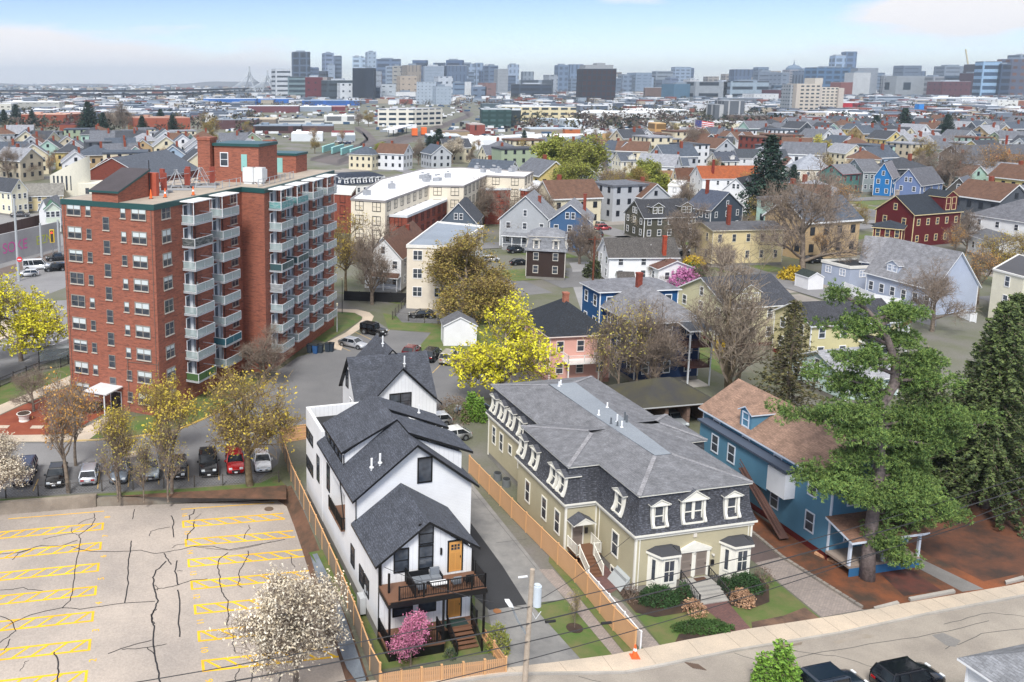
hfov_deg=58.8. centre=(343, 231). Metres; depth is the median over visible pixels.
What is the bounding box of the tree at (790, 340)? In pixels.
[770,315,807,369]
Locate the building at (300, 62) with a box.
[292,50,309,76]
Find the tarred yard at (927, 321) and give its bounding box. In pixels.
[907,316,935,325]
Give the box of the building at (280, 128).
[253,122,302,132]
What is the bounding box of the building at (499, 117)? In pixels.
[480,107,511,127]
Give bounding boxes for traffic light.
[49,229,54,250]
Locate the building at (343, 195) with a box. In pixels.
[334,185,355,232]
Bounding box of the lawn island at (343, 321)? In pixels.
[316,312,361,341]
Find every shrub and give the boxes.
[87,402,105,413]
[442,647,457,660]
[485,620,511,655]
[621,582,639,604]
[636,583,680,608]
[676,580,692,600]
[716,573,734,592]
[727,570,765,595]
[754,566,774,585]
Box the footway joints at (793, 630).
[510,593,998,670]
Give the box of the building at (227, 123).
[215,117,259,128]
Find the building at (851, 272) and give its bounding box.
[821,258,867,289]
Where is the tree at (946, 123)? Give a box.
[937,114,955,133]
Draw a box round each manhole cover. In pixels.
[264,507,273,510]
[493,608,500,612]
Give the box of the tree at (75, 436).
[37,374,102,465]
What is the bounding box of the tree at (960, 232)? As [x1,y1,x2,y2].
[941,221,971,250]
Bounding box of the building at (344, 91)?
[337,83,351,99]
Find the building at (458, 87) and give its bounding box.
[453,81,464,94]
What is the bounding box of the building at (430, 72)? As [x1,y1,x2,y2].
[423,65,443,81]
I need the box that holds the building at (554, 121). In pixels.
[534,118,558,124]
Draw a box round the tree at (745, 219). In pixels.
[739,214,757,220]
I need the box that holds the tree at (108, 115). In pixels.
[103,106,118,126]
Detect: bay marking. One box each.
[0,523,103,538]
[0,542,101,558]
[0,563,99,580]
[0,586,96,604]
[0,611,93,630]
[0,639,90,660]
[0,670,87,681]
[9,502,273,518]
[182,513,284,527]
[184,530,294,546]
[187,549,303,566]
[190,570,310,589]
[194,598,261,614]
[197,627,248,641]
[201,646,338,671]
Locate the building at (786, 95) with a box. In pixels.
[780,84,792,107]
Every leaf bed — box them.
[880,568,940,595]
[909,486,1023,580]
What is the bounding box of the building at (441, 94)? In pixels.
[432,84,450,104]
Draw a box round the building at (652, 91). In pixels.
[643,87,661,96]
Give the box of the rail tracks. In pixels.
[310,107,469,163]
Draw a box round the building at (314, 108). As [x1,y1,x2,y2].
[300,105,331,110]
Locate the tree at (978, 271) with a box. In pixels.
[965,240,1001,304]
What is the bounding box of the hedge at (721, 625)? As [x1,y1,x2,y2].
[670,617,734,635]
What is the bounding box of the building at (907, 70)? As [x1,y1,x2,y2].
[893,65,921,75]
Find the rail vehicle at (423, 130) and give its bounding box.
[421,127,426,134]
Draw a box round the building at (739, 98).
[716,98,762,99]
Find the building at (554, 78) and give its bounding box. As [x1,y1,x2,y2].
[543,75,557,92]
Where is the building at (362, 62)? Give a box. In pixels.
[361,57,364,67]
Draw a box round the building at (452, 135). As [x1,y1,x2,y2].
[424,132,460,141]
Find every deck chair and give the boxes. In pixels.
[416,581,426,593]
[451,576,461,587]
[463,574,473,586]
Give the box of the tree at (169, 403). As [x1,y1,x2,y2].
[140,373,207,493]
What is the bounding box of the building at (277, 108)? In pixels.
[241,105,299,112]
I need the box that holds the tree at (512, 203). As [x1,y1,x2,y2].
[493,185,524,229]
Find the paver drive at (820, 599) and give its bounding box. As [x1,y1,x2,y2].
[756,557,862,616]
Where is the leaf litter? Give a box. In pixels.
[123,485,285,498]
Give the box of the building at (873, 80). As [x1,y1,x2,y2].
[850,68,877,93]
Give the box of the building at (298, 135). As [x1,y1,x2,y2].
[291,130,322,140]
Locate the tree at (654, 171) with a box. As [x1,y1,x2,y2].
[627,156,671,192]
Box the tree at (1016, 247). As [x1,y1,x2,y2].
[1006,231,1023,254]
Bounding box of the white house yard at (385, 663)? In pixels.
[309,548,490,669]
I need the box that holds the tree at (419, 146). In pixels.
[412,138,425,164]
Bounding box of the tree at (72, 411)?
[32,364,110,492]
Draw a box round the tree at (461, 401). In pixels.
[436,393,471,425]
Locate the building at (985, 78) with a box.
[971,61,1001,95]
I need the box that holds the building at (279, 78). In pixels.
[271,69,289,96]
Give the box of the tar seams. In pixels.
[0,509,294,681]
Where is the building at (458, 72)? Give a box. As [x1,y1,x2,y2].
[444,65,466,91]
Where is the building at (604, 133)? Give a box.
[602,129,615,140]
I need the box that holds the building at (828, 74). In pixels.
[803,66,853,86]
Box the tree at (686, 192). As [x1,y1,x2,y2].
[669,175,698,200]
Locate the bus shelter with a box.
[38,343,68,361]
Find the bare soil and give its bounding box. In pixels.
[751,607,818,627]
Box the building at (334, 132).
[331,130,353,135]
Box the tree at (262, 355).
[235,322,294,383]
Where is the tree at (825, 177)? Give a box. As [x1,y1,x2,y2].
[816,171,831,183]
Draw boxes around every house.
[0,125,15,140]
[0,139,28,148]
[0,144,44,181]
[0,177,28,215]
[6,123,34,136]
[13,127,31,140]
[24,131,44,144]
[25,139,48,173]
[25,183,64,212]
[30,128,60,140]
[37,195,61,226]
[39,136,63,163]
[43,197,61,233]
[47,130,63,137]
[54,140,83,169]
[58,133,71,145]
[60,147,90,167]
[63,128,88,140]
[64,136,83,148]
[79,125,98,142]
[80,141,106,168]
[83,139,111,148]
[89,128,119,138]
[90,149,197,181]
[95,156,118,165]
[97,123,106,129]
[102,140,137,149]
[102,149,147,159]
[104,135,135,142]
[115,128,145,137]
[131,142,142,148]
[135,127,155,134]
[135,130,156,143]
[137,136,152,151]
[149,131,174,135]
[151,132,179,150]
[152,126,169,138]
[167,141,186,157]
[168,129,196,134]
[169,131,192,139]
[173,131,189,149]
[182,135,198,149]
[182,148,197,166]
[184,141,197,152]
[193,128,213,137]
[218,130,247,141]
[248,129,261,140]
[334,171,384,193]
[348,143,377,169]
[365,220,422,292]
[376,141,413,169]
[420,142,451,167]
[439,136,471,162]
[441,197,483,224]
[468,155,519,170]
[477,142,511,158]
[486,375,757,604]
[490,137,513,145]
[491,146,536,166]
[499,189,555,249]
[501,138,544,156]
[518,291,610,381]
[519,154,559,181]
[525,227,567,280]
[537,175,603,225]
[538,135,564,141]
[548,193,594,254]
[575,133,597,144]
[579,277,681,324]
[591,272,714,386]
[595,179,657,221]
[596,235,680,278]
[598,155,608,178]
[603,138,627,165]
[609,127,645,140]
[612,152,635,173]
[615,138,651,160]
[623,198,696,239]
[627,177,671,198]
[630,126,653,134]
[632,135,672,147]
[636,150,681,170]
[649,258,695,285]
[650,141,699,167]
[652,132,670,135]
[660,170,672,191]
[661,130,698,140]
[669,142,710,165]
[671,167,693,188]
[672,138,681,141]
[677,152,689,167]
[678,273,795,346]
[679,125,697,129]
[684,130,713,142]
[689,160,757,194]
[689,180,744,221]
[690,205,783,265]
[697,378,929,576]
[698,135,736,154]
[704,125,726,135]
[705,151,739,165]
[716,126,726,134]
[717,134,735,144]
[719,129,744,135]
[721,174,757,214]
[723,127,746,131]
[727,130,753,148]
[733,149,788,164]
[737,119,769,129]
[738,135,779,148]
[746,129,757,134]
[746,177,790,212]
[752,150,764,171]
[755,140,781,148]
[756,194,798,220]
[757,123,775,134]
[759,133,803,139]
[762,194,863,258]
[764,128,797,133]
[765,117,779,124]
[770,121,785,127]
[771,298,905,357]
[773,116,785,121]
[776,178,830,194]
[779,156,793,173]
[780,178,814,195]
[781,119,811,132]
[782,116,806,122]
[782,135,812,142]
[782,139,827,161]
[786,130,803,134]
[786,153,827,182]
[786,346,897,403]
[798,126,833,140]
[799,118,818,122]
[801,174,851,194]
[809,119,829,125]
[812,121,839,128]
[812,124,835,128]
[819,116,830,122]
[819,163,861,193]
[822,133,850,145]
[824,127,846,135]
[826,141,858,163]
[832,114,853,121]
[832,117,851,128]
[841,122,862,135]
[842,134,867,143]
[845,147,881,163]
[847,123,882,140]
[850,143,895,150]
[850,159,879,193]
[851,118,863,123]
[853,144,899,162]
[857,116,873,122]
[859,235,888,264]
[864,237,981,317]
[865,128,899,143]
[870,117,894,123]
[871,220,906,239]
[872,160,899,197]
[874,188,963,246]
[878,153,926,177]
[885,141,930,159]
[887,125,915,133]
[887,127,908,134]
[893,166,943,195]
[894,131,934,143]
[901,121,931,132]
[914,116,936,123]
[916,130,941,135]
[919,121,944,129]
[929,133,954,142]
[931,113,941,118]
[935,138,952,151]
[935,161,987,189]
[936,114,956,120]
[938,135,1023,165]
[941,127,976,135]
[945,150,989,163]
[946,141,968,144]
[946,175,970,190]
[951,119,975,128]
[954,135,994,140]
[954,176,1023,221]
[956,124,980,135]
[957,644,1023,681]
[962,118,986,126]
[964,137,998,144]
[968,228,1023,261]
[970,199,1023,237]
[974,123,999,136]
[975,117,992,123]
[975,158,1017,178]
[983,122,1009,130]
[986,161,1023,184]
[987,129,1010,142]
[990,150,1023,162]
[993,119,1020,124]
[999,129,1023,143]
[1000,120,1023,130]
[1007,114,1023,120]
[1009,135,1023,143]
[1011,138,1023,143]
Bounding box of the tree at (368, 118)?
[363,110,374,126]
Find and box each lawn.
[0,366,70,404]
[91,376,256,437]
[337,292,511,351]
[627,603,715,644]
[699,342,722,374]
[732,575,819,627]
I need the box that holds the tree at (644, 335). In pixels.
[609,301,659,380]
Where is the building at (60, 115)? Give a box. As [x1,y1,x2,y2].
[21,112,83,126]
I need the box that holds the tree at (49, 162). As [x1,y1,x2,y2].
[45,150,59,173]
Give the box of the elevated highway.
[0,87,271,97]
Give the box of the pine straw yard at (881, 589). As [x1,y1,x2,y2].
[753,484,1023,608]
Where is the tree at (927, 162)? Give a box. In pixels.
[918,151,939,168]
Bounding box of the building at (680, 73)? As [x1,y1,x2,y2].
[671,67,690,81]
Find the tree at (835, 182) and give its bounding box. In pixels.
[827,175,844,185]
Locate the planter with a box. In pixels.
[16,411,30,421]
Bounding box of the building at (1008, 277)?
[988,254,1023,320]
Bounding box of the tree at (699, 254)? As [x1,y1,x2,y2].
[687,228,755,279]
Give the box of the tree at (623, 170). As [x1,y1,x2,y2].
[615,165,627,179]
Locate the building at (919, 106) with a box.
[915,104,923,109]
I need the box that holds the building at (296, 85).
[288,76,305,96]
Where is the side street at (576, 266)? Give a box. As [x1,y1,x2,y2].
[570,262,590,308]
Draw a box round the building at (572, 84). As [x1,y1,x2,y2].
[568,78,576,91]
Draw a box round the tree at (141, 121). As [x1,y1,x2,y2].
[136,115,148,126]
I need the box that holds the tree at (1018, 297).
[944,291,1023,473]
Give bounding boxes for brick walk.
[573,555,616,592]
[705,601,749,630]
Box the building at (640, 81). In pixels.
[627,73,651,91]
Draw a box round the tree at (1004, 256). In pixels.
[973,229,1023,269]
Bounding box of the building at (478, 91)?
[471,85,485,97]
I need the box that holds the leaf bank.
[278,486,368,681]
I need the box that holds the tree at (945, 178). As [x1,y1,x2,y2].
[936,163,954,188]
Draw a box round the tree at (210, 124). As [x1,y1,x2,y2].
[199,112,221,132]
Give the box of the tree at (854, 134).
[847,128,860,138]
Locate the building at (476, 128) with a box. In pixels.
[466,123,484,134]
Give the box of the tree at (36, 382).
[8,364,56,411]
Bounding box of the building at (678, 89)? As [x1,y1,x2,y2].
[661,82,689,99]
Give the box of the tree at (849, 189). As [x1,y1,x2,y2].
[832,174,863,201]
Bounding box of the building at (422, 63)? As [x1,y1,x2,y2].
[412,60,427,81]
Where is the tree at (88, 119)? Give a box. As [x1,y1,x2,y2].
[74,101,98,127]
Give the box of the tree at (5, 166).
[0,140,16,177]
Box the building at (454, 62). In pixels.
[446,59,463,64]
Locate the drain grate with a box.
[685,662,705,669]
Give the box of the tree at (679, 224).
[661,198,713,261]
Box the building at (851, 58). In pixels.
[841,51,856,67]
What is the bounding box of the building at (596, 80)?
[576,63,616,100]
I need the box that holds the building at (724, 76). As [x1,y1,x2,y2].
[720,74,728,80]
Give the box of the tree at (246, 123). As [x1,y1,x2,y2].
[242,121,252,129]
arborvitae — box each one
[750,650,776,681]
[769,638,797,681]
[782,660,802,681]
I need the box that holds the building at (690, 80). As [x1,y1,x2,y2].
[683,78,698,81]
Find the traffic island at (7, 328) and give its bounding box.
[0,310,46,339]
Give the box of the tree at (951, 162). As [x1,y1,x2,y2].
[932,132,997,187]
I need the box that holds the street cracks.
[579,612,1023,681]
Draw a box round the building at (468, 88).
[465,82,471,94]
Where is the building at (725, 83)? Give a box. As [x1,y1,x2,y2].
[714,80,726,95]
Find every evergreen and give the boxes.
[460,402,471,423]
[465,391,476,417]
[471,396,487,422]
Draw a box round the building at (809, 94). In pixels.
[798,78,822,110]
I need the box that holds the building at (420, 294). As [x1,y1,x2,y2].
[406,221,483,308]
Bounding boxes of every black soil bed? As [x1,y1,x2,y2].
[617,588,694,616]
[675,626,725,641]
[722,573,769,608]
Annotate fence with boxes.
[0,215,39,233]
[0,354,68,386]
[4,471,279,497]
[280,433,380,681]
[281,424,305,441]
[344,290,406,302]
[380,656,507,681]
[392,297,440,323]
[468,455,637,649]
[482,630,504,660]
[587,570,642,648]
[844,282,901,303]
[958,309,976,322]
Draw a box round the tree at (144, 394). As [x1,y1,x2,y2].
[132,368,188,459]
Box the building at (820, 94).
[818,84,821,105]
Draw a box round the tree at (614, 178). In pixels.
[599,169,620,179]
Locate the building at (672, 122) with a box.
[669,120,718,126]
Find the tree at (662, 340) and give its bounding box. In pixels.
[620,294,693,378]
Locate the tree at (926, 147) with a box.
[911,135,940,159]
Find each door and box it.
[110,391,121,408]
[446,597,461,617]
[447,539,462,571]
[570,525,583,544]
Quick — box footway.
[363,582,1023,681]
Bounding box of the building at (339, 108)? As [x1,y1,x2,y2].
[332,106,344,110]
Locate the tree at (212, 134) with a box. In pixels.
[208,129,217,139]
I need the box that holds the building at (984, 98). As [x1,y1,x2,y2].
[918,97,997,99]
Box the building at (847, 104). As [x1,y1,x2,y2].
[843,103,852,106]
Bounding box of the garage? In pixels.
[607,377,711,427]
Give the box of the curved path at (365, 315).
[328,309,373,349]
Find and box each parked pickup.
[10,211,29,216]
[46,252,63,261]
[197,446,219,475]
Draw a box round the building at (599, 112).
[581,110,658,117]
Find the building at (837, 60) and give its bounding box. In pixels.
[829,54,845,66]
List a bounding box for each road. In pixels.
[0,215,65,302]
[0,300,66,380]
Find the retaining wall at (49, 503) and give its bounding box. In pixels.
[0,493,276,514]
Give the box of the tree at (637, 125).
[631,121,639,127]
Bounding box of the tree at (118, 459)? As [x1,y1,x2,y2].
[93,415,131,501]
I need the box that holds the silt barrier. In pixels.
[310,553,365,681]
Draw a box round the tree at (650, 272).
[646,257,667,278]
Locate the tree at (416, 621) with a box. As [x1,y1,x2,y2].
[385,607,432,665]
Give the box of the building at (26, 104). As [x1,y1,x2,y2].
[2,100,64,107]
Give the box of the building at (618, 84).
[615,77,620,91]
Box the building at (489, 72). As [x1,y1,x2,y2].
[484,64,497,81]
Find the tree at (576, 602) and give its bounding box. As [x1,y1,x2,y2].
[564,588,582,627]
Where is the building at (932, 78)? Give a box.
[923,75,944,94]
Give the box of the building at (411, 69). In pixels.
[402,63,420,81]
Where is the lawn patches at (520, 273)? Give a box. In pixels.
[53,167,985,341]
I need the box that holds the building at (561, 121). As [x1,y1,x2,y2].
[559,118,581,126]
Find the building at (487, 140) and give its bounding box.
[461,134,495,144]
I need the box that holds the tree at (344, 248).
[334,207,374,290]
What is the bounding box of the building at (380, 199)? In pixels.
[350,163,533,251]
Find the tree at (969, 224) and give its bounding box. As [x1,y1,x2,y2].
[947,209,990,253]
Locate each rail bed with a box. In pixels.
[0,250,60,276]
[313,107,473,165]
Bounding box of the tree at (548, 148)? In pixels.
[529,130,574,163]
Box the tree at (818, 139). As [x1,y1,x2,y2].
[813,134,831,146]
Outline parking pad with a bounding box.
[396,302,477,324]
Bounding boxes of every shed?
[440,310,477,345]
[615,271,634,277]
[794,268,824,289]
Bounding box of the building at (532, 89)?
[511,83,551,96]
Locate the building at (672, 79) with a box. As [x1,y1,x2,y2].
[665,76,677,83]
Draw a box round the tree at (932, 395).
[887,345,963,491]
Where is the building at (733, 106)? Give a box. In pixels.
[714,100,744,115]
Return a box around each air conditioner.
[493,471,501,481]
[502,477,510,487]
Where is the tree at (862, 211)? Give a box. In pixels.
[850,199,871,223]
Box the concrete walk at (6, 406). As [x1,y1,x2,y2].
[0,376,69,413]
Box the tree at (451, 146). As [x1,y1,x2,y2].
[440,137,466,163]
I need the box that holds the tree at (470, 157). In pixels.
[465,149,476,162]
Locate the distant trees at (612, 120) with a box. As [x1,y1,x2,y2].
[0,84,1023,131]
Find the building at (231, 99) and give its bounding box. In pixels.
[203,98,257,104]
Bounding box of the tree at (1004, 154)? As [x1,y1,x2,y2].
[975,136,1020,168]
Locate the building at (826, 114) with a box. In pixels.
[825,111,867,115]
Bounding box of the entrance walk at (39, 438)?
[0,417,107,441]
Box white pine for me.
[763,278,1006,582]
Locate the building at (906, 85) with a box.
[880,76,924,94]
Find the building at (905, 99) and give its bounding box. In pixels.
[898,98,931,100]
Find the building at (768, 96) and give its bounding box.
[742,93,778,99]
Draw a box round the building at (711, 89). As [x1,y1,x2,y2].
[687,82,723,100]
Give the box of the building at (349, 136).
[337,133,354,140]
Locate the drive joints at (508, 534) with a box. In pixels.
[471,489,555,601]
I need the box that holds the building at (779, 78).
[769,72,789,89]
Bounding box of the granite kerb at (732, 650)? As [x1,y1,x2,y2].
[444,594,1023,681]
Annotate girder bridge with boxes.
[322,143,334,152]
[331,144,343,153]
[340,145,353,154]
[350,146,362,151]
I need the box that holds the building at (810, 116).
[789,114,823,118]
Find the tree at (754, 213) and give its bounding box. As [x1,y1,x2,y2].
[746,195,763,220]
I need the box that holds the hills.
[0,81,271,86]
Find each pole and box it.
[13,198,21,280]
[39,223,42,256]
[57,219,60,251]
[505,568,541,681]
[588,236,600,279]
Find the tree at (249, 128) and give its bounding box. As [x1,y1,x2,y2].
[244,125,251,131]
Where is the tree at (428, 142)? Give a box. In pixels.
[420,135,431,157]
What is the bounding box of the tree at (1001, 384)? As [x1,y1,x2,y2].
[907,298,1023,538]
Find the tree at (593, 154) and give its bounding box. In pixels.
[552,132,614,173]
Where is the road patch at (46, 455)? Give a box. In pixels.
[5,440,164,464]
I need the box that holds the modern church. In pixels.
[50,156,101,197]
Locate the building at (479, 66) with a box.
[475,63,482,84]
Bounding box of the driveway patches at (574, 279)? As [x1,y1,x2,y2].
[44,167,992,301]
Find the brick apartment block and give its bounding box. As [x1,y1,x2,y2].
[60,136,336,417]
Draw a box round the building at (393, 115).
[378,106,442,126]
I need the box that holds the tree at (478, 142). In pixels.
[475,138,481,150]
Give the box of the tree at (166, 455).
[146,409,188,501]
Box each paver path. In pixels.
[539,569,622,653]
[611,595,658,647]
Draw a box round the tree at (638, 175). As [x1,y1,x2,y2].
[625,163,650,181]
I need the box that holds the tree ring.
[566,623,582,632]
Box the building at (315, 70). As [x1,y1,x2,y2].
[312,67,318,76]
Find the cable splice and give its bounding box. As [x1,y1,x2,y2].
[545,619,611,624]
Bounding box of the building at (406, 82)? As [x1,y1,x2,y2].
[397,75,416,91]
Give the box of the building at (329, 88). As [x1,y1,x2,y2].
[321,79,352,98]
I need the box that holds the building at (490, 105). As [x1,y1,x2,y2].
[480,103,501,107]
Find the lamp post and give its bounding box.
[341,277,342,312]
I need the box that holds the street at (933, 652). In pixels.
[468,597,1023,681]
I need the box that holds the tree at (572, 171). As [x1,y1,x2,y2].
[547,156,600,180]
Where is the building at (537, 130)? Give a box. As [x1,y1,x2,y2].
[524,127,562,133]
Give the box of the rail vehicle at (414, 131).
[411,128,417,135]
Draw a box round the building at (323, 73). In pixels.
[319,71,327,76]
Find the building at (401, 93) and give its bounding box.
[396,90,415,96]
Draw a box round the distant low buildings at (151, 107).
[0,83,1023,122]
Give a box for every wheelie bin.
[306,343,313,352]
[312,344,318,353]
[318,343,323,352]
[324,342,330,351]
[330,342,334,351]
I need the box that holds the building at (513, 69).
[507,63,518,83]
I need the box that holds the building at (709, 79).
[703,77,718,81]
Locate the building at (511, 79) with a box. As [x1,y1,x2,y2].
[508,76,515,90]
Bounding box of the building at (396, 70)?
[392,64,401,91]
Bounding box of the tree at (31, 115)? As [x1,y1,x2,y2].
[25,110,38,126]
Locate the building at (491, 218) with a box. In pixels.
[485,180,540,223]
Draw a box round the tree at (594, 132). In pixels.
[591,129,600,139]
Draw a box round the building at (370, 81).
[365,66,375,98]
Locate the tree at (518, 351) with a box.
[443,288,569,396]
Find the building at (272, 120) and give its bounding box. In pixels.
[247,117,278,123]
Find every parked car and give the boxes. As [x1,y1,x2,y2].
[12,454,38,485]
[20,268,39,276]
[44,262,64,271]
[44,461,68,486]
[78,462,100,484]
[109,458,129,482]
[139,450,160,479]
[167,453,187,478]
[224,445,244,473]
[252,448,272,471]
[338,336,367,349]
[359,320,387,336]
[401,344,421,352]
[409,308,435,318]
[423,346,441,362]
[436,410,452,425]
[438,348,457,364]
[442,424,471,440]
[454,403,489,418]
[482,255,499,261]
[507,245,525,253]
[509,258,525,265]
[594,223,611,230]
[668,408,689,426]
[678,249,689,256]
[800,661,867,681]
[805,254,823,263]
[869,656,945,681]
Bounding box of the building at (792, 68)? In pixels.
[782,60,801,83]
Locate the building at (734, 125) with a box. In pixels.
[713,120,742,127]
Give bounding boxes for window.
[66,205,80,216]
[67,226,81,239]
[69,249,82,262]
[70,271,84,285]
[71,294,85,307]
[72,316,86,330]
[73,338,87,352]
[74,361,88,374]
[76,382,89,395]
[85,206,90,216]
[86,229,91,239]
[87,252,92,262]
[88,275,93,285]
[89,298,94,308]
[90,320,95,331]
[91,342,97,353]
[93,365,98,375]
[102,217,109,230]
[103,240,110,254]
[104,264,111,277]
[105,287,112,300]
[106,309,113,323]
[107,332,114,346]
[108,355,115,368]
[110,377,116,384]
[119,208,125,218]
[120,231,126,242]
[121,255,127,266]
[122,278,128,289]
[123,302,129,312]
[124,325,130,335]
[125,347,131,358]
[126,370,132,381]
[127,391,133,402]
[131,209,145,220]
[132,231,146,244]
[132,255,147,268]
[133,278,148,292]
[134,302,149,315]
[135,325,150,338]
[136,348,151,361]
[137,370,151,384]
[138,392,149,405]
[161,207,170,220]
[162,228,171,243]
[162,251,172,267]
[163,275,173,291]
[164,298,173,314]
[165,320,174,337]
[166,343,175,359]
[166,365,175,381]
[230,194,237,204]
[230,215,237,225]
[231,236,237,246]
[231,258,238,266]
[232,279,238,287]
[232,300,239,307]
[233,321,239,328]
[233,341,240,348]
[281,190,284,198]
[281,210,285,217]
[297,205,300,212]
[306,426,312,447]
[306,454,312,477]
[316,453,319,483]
[326,462,329,492]
[345,369,348,388]
[350,543,354,568]
[355,201,363,210]
[359,563,363,588]
[364,573,368,599]
[372,202,380,211]
[372,216,380,225]
[389,392,411,406]
[392,261,397,268]
[392,605,412,617]
[393,547,408,573]
[412,286,421,296]
[413,250,422,260]
[413,268,421,278]
[417,456,432,483]
[418,523,433,545]
[418,544,433,569]
[418,602,435,612]
[434,287,443,297]
[492,425,495,445]
[499,431,503,452]
[505,236,509,241]
[508,443,511,455]
[522,222,526,229]
[524,478,529,504]
[533,252,538,259]
[533,265,537,272]
[541,495,546,521]
[552,266,557,273]
[553,253,557,260]
[553,507,559,535]
[555,362,562,374]
[556,341,563,352]
[565,212,569,218]
[575,364,583,372]
[576,340,584,351]
[584,289,587,301]
[593,293,596,306]
[611,528,618,558]
[618,259,623,265]
[641,259,646,265]
[641,362,648,374]
[646,544,681,589]
[662,361,670,372]
[664,272,669,279]
[682,294,686,304]
[710,433,718,454]
[719,534,754,578]
[726,442,735,464]
[732,234,736,241]
[746,233,750,241]
[765,326,771,336]
[767,308,773,318]
[769,491,778,510]
[773,249,777,257]
[804,509,814,533]
[807,481,817,498]
[818,327,825,338]
[868,280,873,290]
[875,228,880,236]
[878,283,884,293]
[884,229,889,236]
[889,286,894,295]
[894,230,899,237]
[900,289,906,299]
[995,221,999,227]
[1002,294,1007,300]
[1004,275,1010,286]
[1013,224,1018,230]
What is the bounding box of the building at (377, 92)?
[376,87,379,97]
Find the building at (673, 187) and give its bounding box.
[668,180,686,197]
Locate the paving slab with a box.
[30,425,43,428]
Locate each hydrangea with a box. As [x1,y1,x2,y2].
[681,597,708,618]
[726,586,756,609]
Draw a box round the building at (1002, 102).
[987,100,1017,105]
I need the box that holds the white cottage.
[339,334,441,418]
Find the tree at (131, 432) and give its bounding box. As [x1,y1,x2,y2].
[113,406,143,457]
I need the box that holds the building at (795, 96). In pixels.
[792,84,799,107]
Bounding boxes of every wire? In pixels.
[137,476,1023,681]
[227,488,1023,681]
[338,507,1023,681]
[384,567,523,607]
[437,497,1023,681]
[541,537,629,598]
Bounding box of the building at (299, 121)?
[278,118,323,123]
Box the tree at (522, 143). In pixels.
[517,138,537,147]
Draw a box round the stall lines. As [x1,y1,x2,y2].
[33,330,456,489]
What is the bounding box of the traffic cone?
[629,644,639,659]
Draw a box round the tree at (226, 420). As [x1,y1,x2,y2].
[200,361,305,486]
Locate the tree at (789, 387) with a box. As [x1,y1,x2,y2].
[748,299,830,410]
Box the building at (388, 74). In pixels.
[385,66,391,83]
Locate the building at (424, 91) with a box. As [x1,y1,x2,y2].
[416,82,440,103]
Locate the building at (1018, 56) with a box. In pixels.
[1007,54,1023,58]
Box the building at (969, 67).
[963,64,974,72]
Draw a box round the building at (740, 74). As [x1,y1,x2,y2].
[729,69,751,80]
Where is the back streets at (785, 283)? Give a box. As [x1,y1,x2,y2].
[334,154,964,299]
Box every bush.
[582,259,600,278]
[669,265,699,286]
[682,253,706,267]
[685,261,708,277]
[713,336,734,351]
[776,265,800,280]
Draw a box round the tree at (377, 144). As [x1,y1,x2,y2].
[373,141,384,149]
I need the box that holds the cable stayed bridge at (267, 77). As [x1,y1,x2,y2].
[232,66,271,92]
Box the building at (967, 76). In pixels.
[959,72,973,94]
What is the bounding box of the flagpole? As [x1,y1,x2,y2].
[694,120,713,128]
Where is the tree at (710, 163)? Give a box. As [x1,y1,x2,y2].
[706,158,720,165]
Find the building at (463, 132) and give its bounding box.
[433,130,469,135]
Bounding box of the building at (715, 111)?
[706,104,723,119]
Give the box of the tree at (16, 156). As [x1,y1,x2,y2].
[8,144,41,173]
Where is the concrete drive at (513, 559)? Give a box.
[470,483,579,666]
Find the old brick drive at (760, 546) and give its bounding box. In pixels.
[750,534,778,562]
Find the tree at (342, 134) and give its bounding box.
[338,130,346,143]
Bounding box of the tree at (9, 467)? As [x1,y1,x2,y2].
[0,427,33,491]
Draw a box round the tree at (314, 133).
[308,128,316,136]
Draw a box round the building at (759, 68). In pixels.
[753,67,768,71]
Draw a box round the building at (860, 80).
[844,71,870,95]
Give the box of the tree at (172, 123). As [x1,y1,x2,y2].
[164,114,181,129]
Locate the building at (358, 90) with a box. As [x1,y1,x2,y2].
[352,68,364,97]
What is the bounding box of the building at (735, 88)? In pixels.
[727,80,768,97]
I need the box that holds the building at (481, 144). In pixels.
[471,142,483,149]
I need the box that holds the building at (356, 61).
[352,55,363,79]
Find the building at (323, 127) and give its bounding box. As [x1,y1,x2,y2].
[302,122,333,131]
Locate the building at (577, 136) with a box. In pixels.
[526,134,587,138]
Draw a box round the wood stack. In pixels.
[814,551,841,565]
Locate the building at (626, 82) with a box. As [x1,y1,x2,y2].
[621,74,631,91]
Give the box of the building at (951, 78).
[944,76,958,79]
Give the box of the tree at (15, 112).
[9,104,21,123]
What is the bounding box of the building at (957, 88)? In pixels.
[926,80,970,96]
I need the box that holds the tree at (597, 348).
[582,315,623,381]
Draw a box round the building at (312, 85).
[305,75,322,97]
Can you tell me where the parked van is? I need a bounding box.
[23,258,49,268]
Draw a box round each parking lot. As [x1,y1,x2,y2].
[0,321,525,497]
[0,500,345,681]
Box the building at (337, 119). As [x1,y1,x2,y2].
[324,114,353,123]
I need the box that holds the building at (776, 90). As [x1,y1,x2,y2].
[762,88,781,98]
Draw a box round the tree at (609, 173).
[593,160,631,180]

